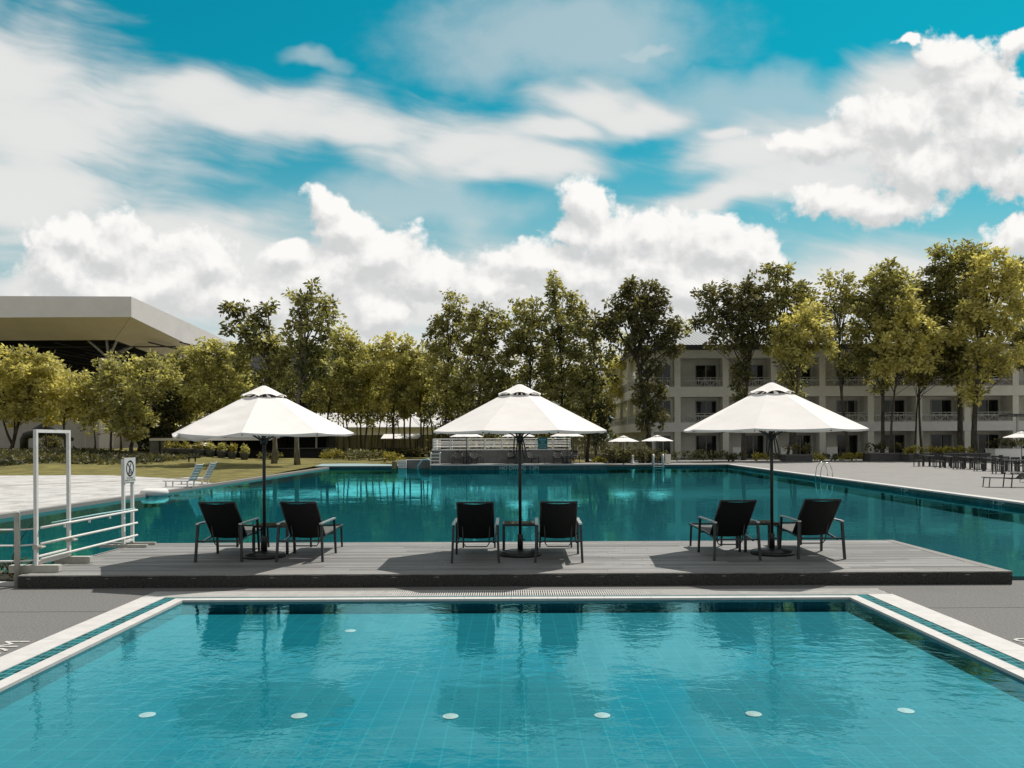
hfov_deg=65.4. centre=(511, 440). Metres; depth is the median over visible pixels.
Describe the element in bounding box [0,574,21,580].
planting soil
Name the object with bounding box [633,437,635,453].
side window
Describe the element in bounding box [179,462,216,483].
plastic chaise
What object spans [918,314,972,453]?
tree
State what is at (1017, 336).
tree
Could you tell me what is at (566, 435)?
parasol
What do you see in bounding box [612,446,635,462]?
hedge bush
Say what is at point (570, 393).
tree
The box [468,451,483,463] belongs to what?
lounger
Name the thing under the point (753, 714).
pool light
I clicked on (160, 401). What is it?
tree
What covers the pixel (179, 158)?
sky
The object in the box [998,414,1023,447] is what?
pergola
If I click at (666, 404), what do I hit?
door
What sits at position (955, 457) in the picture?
dining chair
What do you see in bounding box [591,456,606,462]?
hedge bush
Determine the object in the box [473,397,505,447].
tree
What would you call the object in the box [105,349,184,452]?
tree
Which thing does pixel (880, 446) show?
bedding
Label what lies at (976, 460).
dining chair
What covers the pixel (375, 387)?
tree
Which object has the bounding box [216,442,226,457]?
potted plant
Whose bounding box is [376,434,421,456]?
shelter
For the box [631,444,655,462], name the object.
hedge bush
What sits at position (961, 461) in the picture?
dining chair
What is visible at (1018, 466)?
dining chair
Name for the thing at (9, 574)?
ground cover
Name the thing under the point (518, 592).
overflow grating
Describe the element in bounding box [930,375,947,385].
door
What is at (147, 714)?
pool light
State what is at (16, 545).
pipe fence
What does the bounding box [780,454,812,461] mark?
planter
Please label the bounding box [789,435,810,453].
door
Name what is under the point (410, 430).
tree
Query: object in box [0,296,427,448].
sports hall
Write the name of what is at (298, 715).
pool light
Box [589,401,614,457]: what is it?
tree
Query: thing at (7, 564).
spiky plant
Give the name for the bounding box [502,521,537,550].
side table
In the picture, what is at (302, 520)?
armchair
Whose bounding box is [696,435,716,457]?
door
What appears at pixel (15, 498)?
paving
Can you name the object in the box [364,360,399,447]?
tree
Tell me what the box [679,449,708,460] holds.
bedding
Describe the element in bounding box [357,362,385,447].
tree
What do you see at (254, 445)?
pavilion
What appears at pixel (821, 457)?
bedding
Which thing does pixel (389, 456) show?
bedding
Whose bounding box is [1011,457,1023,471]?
dining chair
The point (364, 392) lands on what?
tree
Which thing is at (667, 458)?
bollard
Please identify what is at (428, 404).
tree
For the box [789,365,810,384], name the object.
door
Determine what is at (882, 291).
tree
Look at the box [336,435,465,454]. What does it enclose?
boundary wall
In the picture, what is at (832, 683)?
pool floor
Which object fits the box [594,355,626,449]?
tree
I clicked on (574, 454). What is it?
lounger
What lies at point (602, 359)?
tree
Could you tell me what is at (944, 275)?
tree
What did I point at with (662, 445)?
door
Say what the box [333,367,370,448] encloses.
tree
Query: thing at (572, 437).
tree
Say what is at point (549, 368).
tree
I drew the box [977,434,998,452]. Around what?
door
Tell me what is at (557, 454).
lounger
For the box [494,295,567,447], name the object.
tree
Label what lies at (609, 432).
tree
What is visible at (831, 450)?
patio screen
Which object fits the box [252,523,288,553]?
side table
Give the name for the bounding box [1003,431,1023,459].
parasol
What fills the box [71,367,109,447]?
tree
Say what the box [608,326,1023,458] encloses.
hotel
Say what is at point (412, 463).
wall
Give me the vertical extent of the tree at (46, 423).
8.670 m
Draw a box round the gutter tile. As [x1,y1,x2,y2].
[0,594,1023,679]
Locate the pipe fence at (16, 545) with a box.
[0,511,33,586]
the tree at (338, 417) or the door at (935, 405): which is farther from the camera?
the tree at (338, 417)
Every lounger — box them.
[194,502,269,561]
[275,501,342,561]
[451,501,499,562]
[452,451,463,463]
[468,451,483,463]
[507,451,516,463]
[524,451,544,463]
[534,501,583,562]
[553,450,562,463]
[562,450,579,463]
[689,500,761,560]
[774,499,845,558]
[981,470,1023,487]
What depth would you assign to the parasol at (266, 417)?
12.17 m
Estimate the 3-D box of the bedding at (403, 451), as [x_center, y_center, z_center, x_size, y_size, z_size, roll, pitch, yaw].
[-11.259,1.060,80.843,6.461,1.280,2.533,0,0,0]
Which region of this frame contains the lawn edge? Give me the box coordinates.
[213,466,325,482]
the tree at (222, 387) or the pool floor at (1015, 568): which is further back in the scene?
the tree at (222, 387)
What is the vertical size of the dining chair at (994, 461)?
0.880 m
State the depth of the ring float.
31.08 m
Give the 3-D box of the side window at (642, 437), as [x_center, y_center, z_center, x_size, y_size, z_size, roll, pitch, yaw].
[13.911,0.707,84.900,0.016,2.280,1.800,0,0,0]
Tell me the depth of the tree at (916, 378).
75.63 m
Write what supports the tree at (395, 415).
on the lawn at (226, 469)
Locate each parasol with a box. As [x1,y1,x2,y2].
[172,379,353,559]
[433,384,606,557]
[450,434,483,463]
[502,434,534,463]
[550,434,583,463]
[608,436,638,463]
[642,435,672,462]
[684,383,868,556]
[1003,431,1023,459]
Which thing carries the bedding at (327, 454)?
on the lawn at (226, 469)
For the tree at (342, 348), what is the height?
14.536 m
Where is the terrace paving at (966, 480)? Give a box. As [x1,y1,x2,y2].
[583,458,1023,500]
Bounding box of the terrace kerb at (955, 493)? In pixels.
[728,464,1023,504]
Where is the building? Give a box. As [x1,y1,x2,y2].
[178,413,447,434]
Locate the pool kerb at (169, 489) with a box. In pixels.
[0,466,371,514]
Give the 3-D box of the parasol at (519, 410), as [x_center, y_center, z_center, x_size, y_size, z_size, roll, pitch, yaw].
[0.128,0.472,12.870,2.679,2.755,2.679,0,0,0]
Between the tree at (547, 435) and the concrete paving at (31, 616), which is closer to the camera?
the concrete paving at (31, 616)
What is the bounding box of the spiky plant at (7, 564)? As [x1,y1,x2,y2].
[0,523,32,579]
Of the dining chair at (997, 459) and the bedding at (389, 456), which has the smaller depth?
the dining chair at (997, 459)
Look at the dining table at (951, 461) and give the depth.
52.09 m
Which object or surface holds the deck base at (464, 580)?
in the pool water
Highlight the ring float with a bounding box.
[140,488,168,495]
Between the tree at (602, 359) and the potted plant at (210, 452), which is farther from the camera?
the tree at (602, 359)
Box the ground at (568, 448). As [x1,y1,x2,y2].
[475,443,615,451]
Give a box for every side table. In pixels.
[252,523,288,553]
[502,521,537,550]
[736,520,779,551]
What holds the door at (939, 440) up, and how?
in the hotel
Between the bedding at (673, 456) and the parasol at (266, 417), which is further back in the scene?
the bedding at (673, 456)
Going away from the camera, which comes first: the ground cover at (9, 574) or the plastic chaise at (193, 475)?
the ground cover at (9, 574)
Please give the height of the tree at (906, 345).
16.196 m
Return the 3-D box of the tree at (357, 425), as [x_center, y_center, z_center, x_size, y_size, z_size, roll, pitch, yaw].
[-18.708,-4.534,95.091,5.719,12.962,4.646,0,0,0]
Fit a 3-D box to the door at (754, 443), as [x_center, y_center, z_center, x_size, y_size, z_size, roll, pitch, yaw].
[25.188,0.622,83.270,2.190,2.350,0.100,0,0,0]
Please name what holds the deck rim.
on the deck base at (464, 580)
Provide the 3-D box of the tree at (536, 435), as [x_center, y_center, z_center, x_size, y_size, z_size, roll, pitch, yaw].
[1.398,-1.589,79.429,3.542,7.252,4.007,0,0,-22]
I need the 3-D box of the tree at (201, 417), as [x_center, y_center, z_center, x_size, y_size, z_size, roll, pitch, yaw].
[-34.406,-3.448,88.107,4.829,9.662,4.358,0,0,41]
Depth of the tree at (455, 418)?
79.23 m
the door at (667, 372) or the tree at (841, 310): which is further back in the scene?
the door at (667, 372)
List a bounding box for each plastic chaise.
[163,463,203,486]
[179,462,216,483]
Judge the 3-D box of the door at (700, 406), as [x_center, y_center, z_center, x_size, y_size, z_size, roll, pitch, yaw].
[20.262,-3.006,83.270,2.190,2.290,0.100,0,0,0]
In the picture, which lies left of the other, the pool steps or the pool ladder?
the pool steps
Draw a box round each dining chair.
[913,454,924,466]
[930,453,936,465]
[933,454,942,466]
[934,454,945,467]
[953,455,964,468]
[955,455,965,467]
[974,456,985,470]
[975,455,986,469]
[991,456,999,469]
[992,458,1005,473]
[997,456,1009,471]
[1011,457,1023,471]
[1017,462,1023,473]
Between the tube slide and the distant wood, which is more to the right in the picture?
the distant wood
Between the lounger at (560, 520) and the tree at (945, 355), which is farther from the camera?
the tree at (945, 355)
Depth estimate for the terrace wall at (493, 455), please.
60.03 m
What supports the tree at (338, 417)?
on the lawn at (226, 469)
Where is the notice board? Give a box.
[538,437,547,448]
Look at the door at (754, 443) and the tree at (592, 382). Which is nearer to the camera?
the tree at (592, 382)
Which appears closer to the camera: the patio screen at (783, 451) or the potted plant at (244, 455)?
the potted plant at (244, 455)
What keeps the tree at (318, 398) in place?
on the lawn at (226, 469)
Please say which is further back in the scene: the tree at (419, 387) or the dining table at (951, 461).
the tree at (419, 387)
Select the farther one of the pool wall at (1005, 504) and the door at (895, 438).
the door at (895, 438)
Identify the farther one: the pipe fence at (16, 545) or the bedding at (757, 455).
the bedding at (757, 455)
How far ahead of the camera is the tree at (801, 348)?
70.51 m
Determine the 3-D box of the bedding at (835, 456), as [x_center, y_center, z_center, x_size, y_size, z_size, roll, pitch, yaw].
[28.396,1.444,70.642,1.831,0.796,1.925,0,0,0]
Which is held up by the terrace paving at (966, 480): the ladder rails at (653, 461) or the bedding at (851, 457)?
the bedding at (851, 457)
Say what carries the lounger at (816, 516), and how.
on the deck at (597, 556)
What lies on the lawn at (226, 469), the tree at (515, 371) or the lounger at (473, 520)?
the tree at (515, 371)
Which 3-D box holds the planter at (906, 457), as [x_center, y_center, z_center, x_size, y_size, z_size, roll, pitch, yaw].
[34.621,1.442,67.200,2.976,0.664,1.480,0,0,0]
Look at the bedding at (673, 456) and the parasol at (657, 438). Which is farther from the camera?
the bedding at (673, 456)
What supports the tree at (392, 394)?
on the lawn at (226, 469)
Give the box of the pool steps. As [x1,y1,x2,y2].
[430,452,440,463]
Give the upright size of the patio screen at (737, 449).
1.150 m
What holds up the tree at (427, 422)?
on the lawn at (226, 469)
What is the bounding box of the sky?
[0,0,1023,465]
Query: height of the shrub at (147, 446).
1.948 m
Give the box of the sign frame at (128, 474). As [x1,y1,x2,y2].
[99,457,156,547]
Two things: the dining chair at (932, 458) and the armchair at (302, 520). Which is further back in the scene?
the dining chair at (932, 458)
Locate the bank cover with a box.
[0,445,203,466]
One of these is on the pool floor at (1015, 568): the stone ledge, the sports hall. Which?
the stone ledge
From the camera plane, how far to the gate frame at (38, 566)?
11.41 m
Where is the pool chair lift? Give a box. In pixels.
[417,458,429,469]
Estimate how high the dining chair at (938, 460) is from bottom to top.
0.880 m
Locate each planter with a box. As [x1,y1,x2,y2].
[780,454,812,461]
[863,453,907,460]
[901,453,944,461]
[938,453,990,461]
[985,448,1023,459]
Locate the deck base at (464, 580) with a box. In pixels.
[18,572,1011,588]
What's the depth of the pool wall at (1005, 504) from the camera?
35.28 m
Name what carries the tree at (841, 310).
on the terrace paving at (966, 480)
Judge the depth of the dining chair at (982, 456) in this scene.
48.98 m
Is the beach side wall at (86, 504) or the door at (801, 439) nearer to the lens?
the beach side wall at (86, 504)
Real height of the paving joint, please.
0.001 m
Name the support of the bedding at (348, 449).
on the lawn at (226, 469)
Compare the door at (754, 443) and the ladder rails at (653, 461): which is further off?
the door at (754, 443)
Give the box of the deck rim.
[18,540,1011,578]
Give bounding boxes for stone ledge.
[430,463,606,469]
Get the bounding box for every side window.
[633,405,635,422]
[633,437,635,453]
[641,436,643,451]
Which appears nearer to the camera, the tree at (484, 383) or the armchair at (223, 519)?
the armchair at (223, 519)
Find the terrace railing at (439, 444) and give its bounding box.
[432,438,570,449]
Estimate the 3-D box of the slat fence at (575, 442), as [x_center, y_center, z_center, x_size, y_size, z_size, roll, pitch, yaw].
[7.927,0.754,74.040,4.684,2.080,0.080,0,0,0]
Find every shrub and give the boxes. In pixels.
[39,435,63,448]
[142,436,162,449]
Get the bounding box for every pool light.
[139,712,155,717]
[291,713,306,718]
[442,713,457,719]
[594,712,609,718]
[745,711,761,716]
[897,708,914,713]
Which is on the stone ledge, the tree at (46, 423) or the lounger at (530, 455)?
the lounger at (530, 455)
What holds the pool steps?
on the stone ledge
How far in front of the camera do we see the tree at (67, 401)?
70.48 m
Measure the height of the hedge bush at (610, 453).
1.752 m
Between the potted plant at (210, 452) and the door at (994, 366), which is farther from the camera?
the door at (994, 366)
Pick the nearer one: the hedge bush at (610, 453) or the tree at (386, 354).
the hedge bush at (610, 453)
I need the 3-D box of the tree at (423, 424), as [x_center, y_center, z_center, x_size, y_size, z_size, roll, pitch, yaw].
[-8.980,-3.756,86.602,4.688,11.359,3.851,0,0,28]
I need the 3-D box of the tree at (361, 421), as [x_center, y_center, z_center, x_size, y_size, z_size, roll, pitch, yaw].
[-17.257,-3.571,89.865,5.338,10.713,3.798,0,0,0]
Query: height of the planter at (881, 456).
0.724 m
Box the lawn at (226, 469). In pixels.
[0,447,716,482]
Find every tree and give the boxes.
[0,343,71,448]
[21,362,71,447]
[38,369,98,446]
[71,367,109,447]
[76,349,152,449]
[98,359,128,449]
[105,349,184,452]
[131,370,185,451]
[144,369,177,426]
[148,345,213,441]
[176,336,253,449]
[188,389,220,421]
[217,297,297,463]
[237,368,257,390]
[261,276,346,464]
[300,322,368,419]
[310,371,330,416]
[314,349,343,412]
[320,361,356,447]
[325,397,344,451]
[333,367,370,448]
[338,340,399,456]
[342,375,376,448]
[343,357,366,448]
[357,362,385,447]
[364,331,424,455]
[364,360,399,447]
[372,349,398,447]
[380,365,400,447]
[382,347,424,456]
[395,339,450,457]
[396,365,429,456]
[412,388,443,456]
[415,365,442,449]
[417,368,448,456]
[418,288,485,448]
[421,394,458,449]
[429,360,459,448]
[438,398,474,447]
[439,367,463,448]
[441,300,519,447]
[453,410,476,447]
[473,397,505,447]
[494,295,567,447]
[496,392,515,447]
[504,361,524,387]
[515,394,545,447]
[531,345,566,401]
[534,269,604,448]
[542,399,579,447]
[554,393,587,459]
[555,357,583,451]
[567,308,619,461]
[577,409,613,457]
[584,341,616,448]
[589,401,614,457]
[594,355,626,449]
[597,274,691,457]
[606,329,628,389]
[671,317,693,335]
[687,269,778,459]
[755,261,819,453]
[767,297,840,453]
[810,268,870,459]
[842,256,923,452]
[862,283,948,452]
[894,332,949,453]
[910,238,997,452]
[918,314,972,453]
[943,245,1023,452]
[1003,255,1023,447]
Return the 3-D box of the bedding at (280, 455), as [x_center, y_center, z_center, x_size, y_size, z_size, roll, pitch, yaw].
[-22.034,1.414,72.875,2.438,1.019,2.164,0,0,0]
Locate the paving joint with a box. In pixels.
[60,607,995,611]
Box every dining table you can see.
[922,455,949,466]
[942,456,972,467]
[961,457,994,468]
[982,458,1010,470]
[1001,460,1023,473]
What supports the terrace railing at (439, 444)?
on the terrace wall at (493, 455)
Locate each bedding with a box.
[257,451,282,459]
[319,448,346,458]
[321,448,370,459]
[344,449,373,460]
[370,445,431,455]
[372,449,385,459]
[383,450,405,462]
[671,451,680,460]
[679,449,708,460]
[706,450,728,460]
[725,451,747,461]
[751,451,769,460]
[766,452,780,459]
[782,442,811,453]
[808,452,827,460]
[822,453,844,460]
[837,451,863,460]
[863,442,905,451]
[902,444,966,453]
[965,446,976,452]
[985,437,1023,448]
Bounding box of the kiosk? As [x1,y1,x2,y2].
[277,436,335,458]
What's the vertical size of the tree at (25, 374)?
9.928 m
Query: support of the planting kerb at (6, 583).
on the concrete paving at (31, 616)
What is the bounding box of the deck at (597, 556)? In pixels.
[36,540,989,573]
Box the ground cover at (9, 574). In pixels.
[0,557,54,578]
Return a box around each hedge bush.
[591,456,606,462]
[599,445,629,462]
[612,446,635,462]
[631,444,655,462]
[647,449,672,462]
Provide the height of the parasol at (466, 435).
2.455 m
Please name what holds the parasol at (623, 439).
on the terrace paving at (966, 480)
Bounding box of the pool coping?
[0,594,1023,691]
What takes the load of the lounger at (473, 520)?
on the deck at (597, 556)
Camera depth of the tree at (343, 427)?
94.03 m
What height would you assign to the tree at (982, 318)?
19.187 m
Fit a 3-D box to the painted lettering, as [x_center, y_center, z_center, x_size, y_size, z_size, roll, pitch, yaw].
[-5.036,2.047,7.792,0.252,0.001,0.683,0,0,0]
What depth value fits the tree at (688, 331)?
121.55 m
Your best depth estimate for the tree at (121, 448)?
88.50 m
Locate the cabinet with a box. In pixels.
[392,460,406,468]
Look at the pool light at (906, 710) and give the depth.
6.39 m
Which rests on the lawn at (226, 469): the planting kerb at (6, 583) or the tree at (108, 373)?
the tree at (108, 373)
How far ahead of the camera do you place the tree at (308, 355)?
61.27 m
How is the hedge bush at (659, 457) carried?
on the lawn at (226, 469)
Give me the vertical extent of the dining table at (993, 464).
0.750 m
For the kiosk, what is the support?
on the lawn at (226, 469)
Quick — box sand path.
[0,478,178,485]
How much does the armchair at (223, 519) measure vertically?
0.937 m
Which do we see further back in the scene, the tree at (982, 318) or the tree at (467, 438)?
the tree at (467, 438)
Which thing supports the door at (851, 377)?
in the hotel
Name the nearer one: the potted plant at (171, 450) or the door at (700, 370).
the potted plant at (171, 450)
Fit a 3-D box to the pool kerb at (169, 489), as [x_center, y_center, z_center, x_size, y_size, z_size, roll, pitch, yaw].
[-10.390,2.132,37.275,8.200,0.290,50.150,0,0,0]
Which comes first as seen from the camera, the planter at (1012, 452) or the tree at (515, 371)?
the planter at (1012, 452)
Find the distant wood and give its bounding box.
[453,402,616,450]
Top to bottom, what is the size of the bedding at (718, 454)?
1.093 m
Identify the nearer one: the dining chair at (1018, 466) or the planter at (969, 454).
the dining chair at (1018, 466)
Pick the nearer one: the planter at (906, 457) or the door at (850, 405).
the planter at (906, 457)
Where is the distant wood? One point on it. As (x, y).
(612, 436)
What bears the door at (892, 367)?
in the hotel
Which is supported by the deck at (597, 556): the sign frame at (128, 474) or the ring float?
the sign frame at (128, 474)
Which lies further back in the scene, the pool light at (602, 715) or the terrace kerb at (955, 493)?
the terrace kerb at (955, 493)
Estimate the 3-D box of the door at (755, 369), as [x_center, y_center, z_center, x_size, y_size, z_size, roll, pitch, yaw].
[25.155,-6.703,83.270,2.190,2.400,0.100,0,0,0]
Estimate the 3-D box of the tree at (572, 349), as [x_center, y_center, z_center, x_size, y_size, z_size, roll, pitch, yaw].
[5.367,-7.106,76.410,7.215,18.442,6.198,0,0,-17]
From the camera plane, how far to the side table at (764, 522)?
13.11 m
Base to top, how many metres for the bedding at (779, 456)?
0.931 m
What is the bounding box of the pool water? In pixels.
[0,467,1023,569]
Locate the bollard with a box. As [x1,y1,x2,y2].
[665,454,670,463]
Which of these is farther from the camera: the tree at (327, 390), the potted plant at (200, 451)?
the tree at (327, 390)
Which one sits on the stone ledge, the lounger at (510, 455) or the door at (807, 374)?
the lounger at (510, 455)
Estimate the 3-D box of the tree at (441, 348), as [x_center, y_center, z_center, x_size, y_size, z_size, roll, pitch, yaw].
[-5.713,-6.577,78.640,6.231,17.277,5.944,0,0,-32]
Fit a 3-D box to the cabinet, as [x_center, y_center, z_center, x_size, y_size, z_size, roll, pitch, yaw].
[-8.585,1.859,60.800,1.080,0.720,0.600,0,0,0]
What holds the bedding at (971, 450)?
on the terrace paving at (966, 480)
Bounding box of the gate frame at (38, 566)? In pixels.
[9,429,92,572]
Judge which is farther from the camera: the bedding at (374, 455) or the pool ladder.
the bedding at (374, 455)
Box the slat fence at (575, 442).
[572,437,622,459]
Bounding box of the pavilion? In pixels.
[149,436,285,457]
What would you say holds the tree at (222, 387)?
on the lawn at (226, 469)
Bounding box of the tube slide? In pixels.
[20,423,73,448]
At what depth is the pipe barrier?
12.66 m
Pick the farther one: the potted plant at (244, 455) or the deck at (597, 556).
the potted plant at (244, 455)
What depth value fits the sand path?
39.68 m
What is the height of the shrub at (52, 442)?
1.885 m
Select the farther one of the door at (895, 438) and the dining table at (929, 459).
the door at (895, 438)
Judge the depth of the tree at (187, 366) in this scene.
80.75 m
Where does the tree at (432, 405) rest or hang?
on the lawn at (226, 469)
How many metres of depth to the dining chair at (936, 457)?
52.44 m
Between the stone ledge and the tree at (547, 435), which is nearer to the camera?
the stone ledge
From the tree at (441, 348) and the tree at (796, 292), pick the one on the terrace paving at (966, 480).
the tree at (796, 292)
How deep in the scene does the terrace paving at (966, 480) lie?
44.70 m
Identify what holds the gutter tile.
on the concrete paving at (31, 616)
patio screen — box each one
[733,447,740,458]
[781,447,791,453]
[826,447,837,457]
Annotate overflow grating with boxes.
[144,588,888,597]
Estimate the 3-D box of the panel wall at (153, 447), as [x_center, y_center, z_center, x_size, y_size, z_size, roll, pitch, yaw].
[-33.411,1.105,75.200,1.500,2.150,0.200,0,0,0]
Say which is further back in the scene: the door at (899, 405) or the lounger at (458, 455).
the door at (899, 405)
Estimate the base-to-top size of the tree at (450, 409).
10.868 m
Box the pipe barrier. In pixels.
[40,508,137,559]
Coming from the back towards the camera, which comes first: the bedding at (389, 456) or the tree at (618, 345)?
the tree at (618, 345)
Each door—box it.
[655,365,670,385]
[655,400,670,422]
[655,435,670,454]
[695,365,715,386]
[695,401,716,420]
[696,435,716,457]
[742,365,762,386]
[745,435,763,457]
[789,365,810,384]
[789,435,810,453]
[836,364,857,384]
[836,400,857,421]
[836,435,857,456]
[885,400,904,421]
[885,434,904,452]
[888,367,904,384]
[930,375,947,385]
[930,400,951,419]
[930,434,951,452]
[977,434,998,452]
[978,399,998,419]
[982,366,998,384]
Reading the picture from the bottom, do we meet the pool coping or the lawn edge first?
the pool coping
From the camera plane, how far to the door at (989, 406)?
83.25 m
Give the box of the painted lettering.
[0,641,28,653]
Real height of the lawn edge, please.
0.001 m
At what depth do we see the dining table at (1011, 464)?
42.86 m
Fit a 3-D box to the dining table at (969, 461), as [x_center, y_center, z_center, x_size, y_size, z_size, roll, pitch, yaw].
[29.183,1.424,49.956,1.600,0.750,0.900,0,0,-2]
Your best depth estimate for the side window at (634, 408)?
90.35 m
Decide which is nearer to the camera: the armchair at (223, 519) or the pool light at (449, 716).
the pool light at (449, 716)
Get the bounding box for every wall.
[0,465,1023,579]
[0,467,329,518]
[149,441,165,453]
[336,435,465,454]
[406,459,431,468]
[432,448,570,463]
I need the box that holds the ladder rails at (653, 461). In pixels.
[652,454,663,467]
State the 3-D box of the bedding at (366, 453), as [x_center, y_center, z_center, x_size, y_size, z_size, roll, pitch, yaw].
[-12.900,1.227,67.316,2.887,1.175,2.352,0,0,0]
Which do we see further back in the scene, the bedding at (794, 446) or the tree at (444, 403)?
the tree at (444, 403)
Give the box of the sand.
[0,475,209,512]
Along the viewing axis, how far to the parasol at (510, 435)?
57.92 m
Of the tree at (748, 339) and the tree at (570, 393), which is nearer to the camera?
the tree at (748, 339)
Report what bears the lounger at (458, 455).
on the stone ledge
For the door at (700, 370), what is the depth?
83.25 m
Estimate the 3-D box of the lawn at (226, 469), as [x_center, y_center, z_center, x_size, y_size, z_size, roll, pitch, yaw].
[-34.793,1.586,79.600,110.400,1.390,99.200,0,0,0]
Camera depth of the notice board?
60.05 m
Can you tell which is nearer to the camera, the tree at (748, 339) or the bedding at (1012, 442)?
the bedding at (1012, 442)
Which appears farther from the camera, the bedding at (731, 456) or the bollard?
the bedding at (731, 456)
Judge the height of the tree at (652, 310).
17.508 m
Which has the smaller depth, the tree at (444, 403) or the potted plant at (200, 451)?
the potted plant at (200, 451)
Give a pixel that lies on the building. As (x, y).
(415, 427)
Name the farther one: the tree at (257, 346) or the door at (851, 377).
the door at (851, 377)
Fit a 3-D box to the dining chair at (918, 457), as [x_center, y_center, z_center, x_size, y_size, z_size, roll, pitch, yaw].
[28.245,1.363,55.327,0.498,0.880,0.480,0,0,-11]
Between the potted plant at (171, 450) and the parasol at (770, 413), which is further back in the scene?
the potted plant at (171, 450)
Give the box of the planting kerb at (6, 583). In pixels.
[0,581,13,585]
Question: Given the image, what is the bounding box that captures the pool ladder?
[815,462,832,479]
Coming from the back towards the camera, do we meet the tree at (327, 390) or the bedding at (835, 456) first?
the tree at (327, 390)
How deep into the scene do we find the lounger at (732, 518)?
12.36 m
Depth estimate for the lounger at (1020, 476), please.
31.36 m
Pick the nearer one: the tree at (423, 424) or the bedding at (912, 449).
the bedding at (912, 449)
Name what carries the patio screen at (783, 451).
on the terrace paving at (966, 480)
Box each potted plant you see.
[161,441,182,454]
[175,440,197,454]
[193,441,206,455]
[205,441,216,456]
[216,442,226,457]
[225,442,237,458]
[239,443,249,459]
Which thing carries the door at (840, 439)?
in the hotel
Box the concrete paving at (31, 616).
[0,580,1023,656]
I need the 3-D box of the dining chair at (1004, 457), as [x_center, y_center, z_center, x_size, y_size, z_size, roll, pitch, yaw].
[28.502,1.362,46.251,0.480,0.880,0.498,0,0,10]
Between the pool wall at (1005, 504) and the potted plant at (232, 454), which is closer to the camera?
the pool wall at (1005, 504)
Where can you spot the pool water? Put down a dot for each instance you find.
(419, 504)
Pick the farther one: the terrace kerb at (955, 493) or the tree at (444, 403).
the tree at (444, 403)
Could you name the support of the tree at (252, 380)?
on the lawn at (226, 469)
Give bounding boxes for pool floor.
[0,538,1023,575]
[0,599,1023,767]

